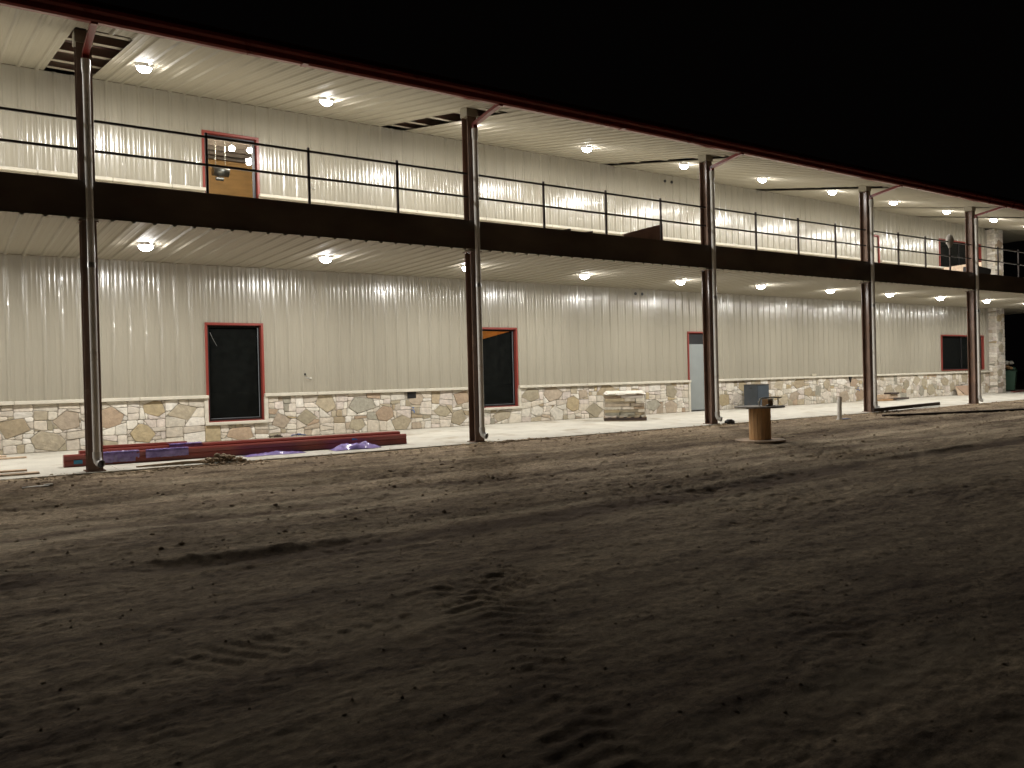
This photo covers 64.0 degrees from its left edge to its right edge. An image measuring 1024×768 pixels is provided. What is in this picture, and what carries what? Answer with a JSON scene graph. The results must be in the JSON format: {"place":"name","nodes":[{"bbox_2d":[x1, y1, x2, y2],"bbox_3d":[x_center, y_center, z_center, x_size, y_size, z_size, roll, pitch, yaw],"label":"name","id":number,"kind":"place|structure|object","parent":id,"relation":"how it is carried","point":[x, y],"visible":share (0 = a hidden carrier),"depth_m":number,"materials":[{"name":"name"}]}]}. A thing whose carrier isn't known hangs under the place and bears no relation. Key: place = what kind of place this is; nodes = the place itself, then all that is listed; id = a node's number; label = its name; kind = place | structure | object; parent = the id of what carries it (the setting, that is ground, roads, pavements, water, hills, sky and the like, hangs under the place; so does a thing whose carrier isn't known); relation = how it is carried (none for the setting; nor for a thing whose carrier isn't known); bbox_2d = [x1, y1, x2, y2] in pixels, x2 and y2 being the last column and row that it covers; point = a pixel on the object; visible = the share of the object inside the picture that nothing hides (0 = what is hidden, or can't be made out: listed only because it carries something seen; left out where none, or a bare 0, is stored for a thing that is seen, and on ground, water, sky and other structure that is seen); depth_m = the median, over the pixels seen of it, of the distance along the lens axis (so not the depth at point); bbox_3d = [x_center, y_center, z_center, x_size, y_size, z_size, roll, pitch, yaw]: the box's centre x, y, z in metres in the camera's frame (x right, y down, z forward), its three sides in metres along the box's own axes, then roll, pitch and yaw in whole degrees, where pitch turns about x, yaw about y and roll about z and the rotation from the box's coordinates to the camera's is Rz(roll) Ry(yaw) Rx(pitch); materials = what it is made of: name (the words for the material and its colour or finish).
{"place":"outdoors","nodes":[
{"label":"outdoors","id":0,"kind":"place"},
{"bbox_2d":[0,371,1023,767],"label":"ground","id":1,"kind":"structure","parent":0,"point":[196,695],"depth_m":5.79,"materials":[{"name":"soil"}]},
{"bbox_2d":[22,483,52,487],"bbox_3d":[-7.051,1.514,12.183,0.400,0.026,0.140,-2,1,-35],"label":"lath scrap","id":2,"kind":"object","parent":1,"relation":"on","point":[44,485],"visible":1,"depth_m":12.18,"materials":[{"name":"grey wood"}]},
{"bbox_2d":[0,0,1023,472],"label":"metal building","id":3,"kind":"structure","parent":1,"relation":"on","point":[232,308],"depth_m":20.70,"materials":[{"name":"beige metal"}]},
{"bbox_2d":[135,62,152,72],"bbox_3d":[-7.159,-6.136,15.943,0.310,0.163,0.310,-2,11,-35],"label":"ceiling lamp","id":4,"kind":"object","parent":3,"relation":"attached to","point":[143,67],"visible":0.99,"depth_m":15.84,"materials":[{"name":"white"}]},
{"bbox_2d":[137,242,153,250],"bbox_3d":[-7.256,-2.713,16.233,0.310,0.163,0.310,-2,1,-35],"label":"ceiling lamp","id":5,"kind":"object","parent":3,"relation":"attached to","point":[145,246],"visible":1,"depth_m":16.13,"materials":[{"name":"white"}]},
{"bbox_2d":[211,141,229,180],"bbox_3d":[-7.408,-5.887,20.807,0.410,1.480,0.270,-2,1,-35],"label":"ventilation unit","id":6,"kind":"object","parent":3,"relation":"hanging from","point":[217,173],"visible":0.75,"depth_m":20.72,"materials":[{"name":"metal"}]},
{"bbox_2d":[201,129,259,197],"bbox_3d":[-6.742,-4.806,19.665,1.340,2.358,0.150,-2,1,-35],"label":"door frame","id":7,"kind":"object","parent":3,"relation":"in","point":[255,149],"depth_m":19.92,"materials":[{"name":"red metal"}]},
{"bbox_2d":[204,322,264,421],"bbox_3d":[-6.660,-0.281,19.690,1.380,2.368,0.170,-2,1,-35],"label":"window","id":8,"kind":"structure","parent":3,"relation":"in","point":[234,352],"depth_m":19.76,"materials":[{"name":"black glass"}]},
{"bbox_2d":[319,255,332,262],"bbox_3d":[-4.191,-2.806,18.426,0.310,0.163,0.310,-2,1,-35],"label":"ceiling lamp","id":9,"kind":"object","parent":3,"relation":"attached to","point":[325,259],"visible":0.98,"depth_m":18.33,"materials":[{"name":"white"}]},
{"bbox_2d":[319,97,333,105],"bbox_3d":[-4.117,-6.248,18.169,0.310,0.163,0.310,-2,11,-35],"label":"ceiling lamp","id":10,"kind":"object","parent":3,"relation":"attached to","point":[324,101],"visible":1,"depth_m":18.08,"materials":[{"name":"white"}]},
{"bbox_2d":[482,327,518,407],"bbox_3d":[-0.437,-0.483,23.971,1.390,2.338,0.170,-2,1,-35],"label":"window","id":11,"kind":"structure","parent":3,"relation":"in","point":[500,352],"depth_m":24.14,"materials":[{"name":"black glass"}]},
{"bbox_2d":[579,273,589,278],"bbox_3d":[2.011,-2.993,22.729,0.310,0.163,0.310,-2,1,-35],"label":"ceiling lamp","id":12,"kind":"object","parent":3,"relation":"attached to","point":[584,275],"visible":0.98,"depth_m":22.63,"materials":[{"name":"white"}]},
{"bbox_2d":[581,145,592,151],"bbox_3d":[2.056,-6.449,22.512,0.310,0.163,0.310,-2,11,-35],"label":"ceiling lamp","id":13,"kind":"object","parent":3,"relation":"attached to","point":[586,148],"visible":0.99,"depth_m":22.41,"materials":[{"name":"white glass"}]},
{"bbox_2d":[622,224,662,239],"bbox_3d":[3.426,-3.960,21.502,1.410,0.590,0.080,-2,1,-35],"label":"tapered steel plate","id":14,"kind":"object","parent":3,"relation":"on","point":[652,232],"visible":0.48,"depth_m":21.58,"materials":[{"name":"brown metal"}]},
{"bbox_2d":[675,279,685,284],"bbox_3d":[5.098,-3.084,24.767,0.310,0.163,0.310,-2,1,-35],"label":"ceiling lamp","id":15,"kind":"object","parent":3,"relation":"attached to","point":[680,281],"visible":0.97,"depth_m":24.66,"materials":[{"name":"white"}]},
{"bbox_2d":[679,163,688,168],"bbox_3d":[5.149,-6.526,24.543,0.310,0.163,0.310,-2,11,-35],"label":"ceiling lamp","id":16,"kind":"object","parent":3,"relation":"attached to","point":[683,165],"visible":0.97,"depth_m":24.44,"materials":[{"name":"white glass"}]},
{"bbox_2d":[687,331,704,409],"bbox_3d":[6.531,-0.453,28.746,1.090,2.765,0.145,-2,1,-35],"label":"door","id":17,"kind":"structure","parent":3,"relation":"in","point":[694,338],"depth_m":28.70,"materials":[{"name":"grey paint"}]},
{"bbox_2d":[756,284,765,288],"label":"ceiling lamp","id":18,"kind":"object","parent":3,"relation":"attached to","point":[760,286],"visible":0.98,"depth_m":26.62,"materials":[{"name":"white"}]},
{"bbox_2d":[757,177,766,182],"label":"ceiling lamp","id":19,"kind":"object","parent":3,"relation":"attached to","point":[762,179],"visible":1,"depth_m":26.48,"materials":[{"name":"white"}]},
{"bbox_2d":[826,289,834,292],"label":"ceiling lamp","id":20,"kind":"object","parent":3,"relation":"attached to","point":[830,290],"visible":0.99,"depth_m":28.69,"materials":[{"name":"white"}]},
{"bbox_2d":[828,190,836,194],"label":"ceiling lamp","id":21,"kind":"object","parent":3,"relation":"attached to","point":[832,192],"visible":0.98,"depth_m":28.55,"materials":[{"name":"white glass"}]},
{"bbox_2d":[874,235,879,262],"bbox_3d":[15.213,-5.196,34.760,1.180,2.285,0.145,-2,1,-35],"label":"door","id":22,"kind":"structure","parent":3,"relation":"in","point":[876,254],"depth_m":35.01,"materials":[{"name":"beige paint"}]},
{"bbox_2d":[889,200,897,204],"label":"ceiling lamp","id":23,"kind":"object","parent":3,"relation":"attached to","point":[893,202],"visible":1,"depth_m":30.52,"materials":[{"name":"white glass"}]},
{"bbox_2d":[946,234,953,247],"bbox_3d":[15.760,-5.150,29.518,0.319,0.514,0.272,-2,1,-35],"label":"cloth bundle","id":24,"kind":"object","parent":3,"relation":"hanging from","point":[949,239],"visible":1,"depth_m":29.43,"materials":[{"name":"white fabric"}]},
{"bbox_2d":[939,238,981,266],"bbox_3d":[21.267,-6.081,38.946,3.850,1.368,0.170,-2,1,-35],"label":"window","id":25,"kind":"structure","parent":3,"relation":"in","point":[956,249],"depth_m":38.80,"materials":[{"name":"black glass"}]},
{"bbox_2d":[943,262,981,270],"bbox_3d":[20.754,-4.965,37.667,3.400,1.495,0.090,-2,1,-35],"label":"plywood sheet","id":26,"kind":"object","parent":3,"relation":"on","point":[958,268],"visible":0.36,"depth_m":37.43,"materials":[{"name":"beige wood"}]},
{"bbox_2d":[941,335,984,370],"bbox_3d":[21.414,-1.494,39.004,3.930,1.668,0.170,-2,1,-35],"label":"window","id":27,"kind":"structure","parent":3,"relation":"in","point":[954,348],"depth_m":38.84,"materials":[{"name":"black glass"}]},
{"bbox_2d":[963,266,990,273],"bbox_3d":[18.602,-4.404,32.789,1.300,0.555,0.500,-2,1,-35],"label":"covered heap","id":28,"kind":"object","parent":3,"relation":"on","point":[983,270],"visible":0.35,"depth_m":32.63,"materials":[{"name":"black plastic"}]},
{"bbox_2d":[0,399,1023,767],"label":"soil clods","id":29,"kind":"object","parent":1,"relation":"on","point":[722,425],"visible":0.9,"depth_m":13.38,"materials":[{"name":"brown soil"}]},
{"bbox_2d":[0,389,1023,479],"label":"walkway","id":30,"kind":"structure","parent":1,"relation":"on","point":[45,464],"depth_m":21.34,"materials":[{"name":"concrete"}]},
{"bbox_2d":[0,456,26,459],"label":"loose board","id":31,"kind":"object","parent":30,"relation":"on","point":[18,457],"visible":1,"depth_m":16.04,"materials":[{"name":"brown wood"}]},
{"bbox_2d":[0,471,39,476],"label":"loose board","id":32,"kind":"object","parent":30,"relation":"on","point":[20,473],"visible":1,"depth_m":13.41,"materials":[{"name":"brown wood"}]},
{"bbox_2d":[0,469,26,472],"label":"loose board","id":33,"kind":"object","parent":32,"relation":"on","point":[13,470],"visible":1,"depth_m":13.46,"materials":[{"name":"brown wood"}]},
{"bbox_2d":[103,441,186,448],"bbox_3d":[-7.028,1.278,15.448,1.682,0.310,0.169,-2,0,-28],"label":"trim channel","id":34,"kind":"object","parent":30,"relation":"on","point":[133,445],"depth_m":15.38,"materials":[{"name":"red metal"}]},
{"bbox_2d":[136,460,218,466],"bbox_3d":[-5.847,1.403,14.663,1.604,0.050,0.050,-2,1,-32],"label":"wood strip","id":35,"kind":"object","parent":30,"relation":"on","point":[181,462],"visible":0.81,"depth_m":14.55,"materials":[{"name":"brown wood"}]},
{"bbox_2d":[201,453,246,463],"bbox_3d":[-5.254,1.353,14.926,0.802,0.222,0.378,-2,1,-35],"label":"soil heap","id":36,"kind":"object","parent":30,"relation":"on","point":[224,457],"visible":0.97,"depth_m":14.83,"materials":[{"name":"brown soil"}]},
{"bbox_2d":[63,434,406,467],"bbox_3d":[-5.130,1.279,16.201,6.582,0.215,0.170,-2,1,-32],"label":"trim channel","id":37,"kind":"object","parent":30,"relation":"on","point":[263,447],"depth_m":16.21,"materials":[{"name":"red metal"}]},
{"bbox_2d":[74,460,82,463],"bbox_3d":[-7.673,1.380,14.494,0.140,0.070,0.004,-2,1,-35],"label":"tape patch","id":38,"kind":"object","parent":37,"relation":"attached to","point":[78,461],"visible":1,"depth_m":14.49,"materials":[{"name":"teal plastic"}]},
{"bbox_2d":[103,450,139,462],"bbox_3d":[-7.105,1.314,14.901,0.600,0.207,0.100,-2,1,-35],"label":"plastic film","id":39,"kind":"object","parent":37,"relation":"on","point":[117,456],"visible":0.98,"depth_m":14.85,"materials":[{"name":"purple plastic"}]},
{"bbox_2d":[145,447,188,457],"bbox_3d":[-6.450,1.276,15.315,0.750,0.164,0.119,-2,1,-35],"label":"plastic film","id":40,"kind":"object","parent":37,"relation":"on","point":[166,452],"visible":1,"depth_m":15.27,"materials":[{"name":"purple plastic"}]},
{"bbox_2d":[167,441,202,447],"bbox_3d":[-6.268,1.174,15.708,0.600,0.107,0.199,-2,1,-35],"label":"plastic film","id":41,"kind":"object","parent":37,"relation":"on","point":[191,444],"visible":0.9,"depth_m":15.64,"materials":[{"name":"purple plastic"}]},
{"bbox_2d":[78,431,399,453],"bbox_3d":[-5.153,1.252,16.428,6.263,0.260,0.170,-2,1,-32],"label":"trim channel","id":42,"kind":"object","parent":30,"relation":"on","point":[256,441],"depth_m":16.45,"materials":[{"name":"red metal"}]},
{"bbox_2d":[244,451,305,456],"bbox_3d":[-4.666,1.345,16.121,1.200,0.072,0.400,-2,1,-35],"label":"plastic film","id":43,"kind":"object","parent":30,"relation":"on","point":[274,453],"visible":1,"depth_m":16.04,"materials":[{"name":"purple plastic"}]},
{"bbox_2d":[202,431,392,442],"bbox_3d":[-4.524,1.233,17.146,4.612,0.250,0.170,-2,1,-32],"label":"trim channel","id":44,"kind":"object","parent":30,"relation":"on","point":[293,437],"depth_m":17.05,"materials":[{"name":"red metal"}]},
{"bbox_2d":[330,441,379,450],"bbox_3d":[-3.234,1.266,16.992,1.050,0.146,0.462,-2,1,-35],"label":"plastic film","id":45,"kind":"object","parent":30,"relation":"on","point":[360,445],"visible":1,"depth_m":16.84,"materials":[{"name":"purple plastic"}]},
{"bbox_2d":[604,416,646,420],"bbox_3d":[3.373,1.028,24.511,1.245,0.113,0.840,-1,0,5],"label":"stone pallet","id":46,"kind":"object","parent":30,"relation":"on","point":[640,418],"visible":0.71,"depth_m":24.10,"materials":[{"name":"brown wood"}]},
{"bbox_2d":[603,390,645,416],"bbox_3d":[3.360,0.604,24.508,1.251,0.812,0.840,-1,0,5],"label":"wrapped stone load","id":47,"kind":"object","parent":46,"relation":"on","point":[623,403],"visible":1,"depth_m":24.14,"materials":[{"name":"stone"}]},
{"bbox_2d":[877,399,894,400],"bbox_3d":[15.541,0.660,33.975,0.950,0.070,0.300,-2,1,-35],"label":"pile board","id":48,"kind":"object","parent":30,"relation":"on","point":[885,400],"visible":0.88,"depth_m":33.74,"materials":[{"name":"wood"}]},
{"bbox_2d":[877,394,897,398],"bbox_3d":[15.614,0.522,34.172,1.100,0.170,0.360,-2,1,-35],"label":"timber block","id":49,"kind":"object","parent":48,"relation":"on","point":[886,396],"depth_m":33.94,"materials":[{"name":"brown wood"}]},
{"bbox_2d":[891,397,908,399],"bbox_3d":[16.216,0.610,34.403,1.150,0.070,0.300,-2,1,-35],"label":"pile board","id":50,"kind":"object","parent":48,"relation":"on","point":[898,398],"visible":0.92,"depth_m":34.29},
{"bbox_2d":[871,402,939,411],"bbox_3d":[13.424,0.770,27.779,5.401,0.110,0.090,-2,1,-42],"label":"steel length","id":51,"kind":"object","parent":30,"relation":"on","point":[903,407],"visible":1,"depth_m":27.48,"materials":[{"name":"black metal"}]},
{"bbox_2d":[955,385,968,395],"bbox_3d":[21.436,0.292,38.493,1.800,0.447,0.360,-2,1,-35],"label":"leaning board","id":52,"kind":"object","parent":30,"relation":"on","point":[963,389],"visible":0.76,"depth_m":38.18,"materials":[{"name":"brown wood"}]},
{"bbox_2d":[1005,370,1017,389],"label":"waste bin","id":53,"kind":"object","parent":30,"relation":"on","point":[1011,378],"visible":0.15,"depth_m":42.37,"materials":[{"name":"green plastic"}]},
{"bbox_2d":[1005,361,1015,370],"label":"rubbish heap","id":54,"kind":"object","parent":53,"relation":"on","point":[1008,368],"visible":0.86,"depth_m":42.47,"materials":[{"name":"cardboard"}]},
{"bbox_2d":[725,419,734,424],"bbox_3d":[5.930,1.048,22.326,0.260,0.170,0.180,-2,1,-35],"label":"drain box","id":55,"kind":"object","parent":1,"relation":"on","point":[730,421],"visible":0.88,"depth_m":22.25,"materials":[{"name":"black plastic"}]},
{"bbox_2d":[734,405,785,442],"bbox_3d":[5.302,0.838,17.528,1.040,0.765,1.040,-1,1,38],"label":"cable reel","id":56,"kind":"object","parent":1,"relation":"on","point":[760,424],"visible":0.95,"depth_m":17.33,"materials":[{"name":"brown wood"}]},
{"bbox_2d":[744,384,768,404],"bbox_3d":[8.811,0.454,29.529,0.662,0.885,0.624,-2,1,-35],"label":"metal cabinet","id":57,"kind":"object","parent":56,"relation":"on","point":[754,394],"visible":0.65,"depth_m":29.30,"materials":[{"name":"grey metal"}]},
{"bbox_2d":[762,399,772,405],"bbox_3d":[5.464,0.393,17.521,0.142,0.145,0.220,-1,1,44],"label":"cardboard box","id":58,"kind":"object","parent":56,"relation":"on","point":[766,402],"visible":0.84,"depth_m":17.45,"materials":[{"name":"brown cardboard"}]},
{"bbox_2d":[758,397,781,405],"bbox_3d":[5.469,0.364,17.438,0.693,0.174,0.084,-2,1,-30],"label":"pipe offcut","id":59,"kind":"object","parent":56,"relation":"on","point":[768,398],"visible":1,"depth_m":17.39,"materials":[{"name":"grey metal"}]},
{"bbox_2d":[836,397,850,419],"bbox_3d":[9.614,0.751,23.806,0.539,0.786,0.180,-2,1,-35],"label":"pipe stub","id":60,"kind":"object","parent":1,"relation":"on","point":[839,408],"visible":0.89,"depth_m":23.67,"materials":[{"name":"grey plastic"}]},
{"bbox_2d":[882,408,1023,416],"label":"steel length","id":61,"kind":"object","parent":1,"relation":"on","point":[952,412],"visible":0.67,"depth_m":25.58,"materials":[{"name":"black metal"}]},
{"bbox_2d":[94,0,1023,370],"label":"sky","id":62,"kind":"structure","parent":0,"point":[929,90],"materials":[{"name":"black"}]}
]}

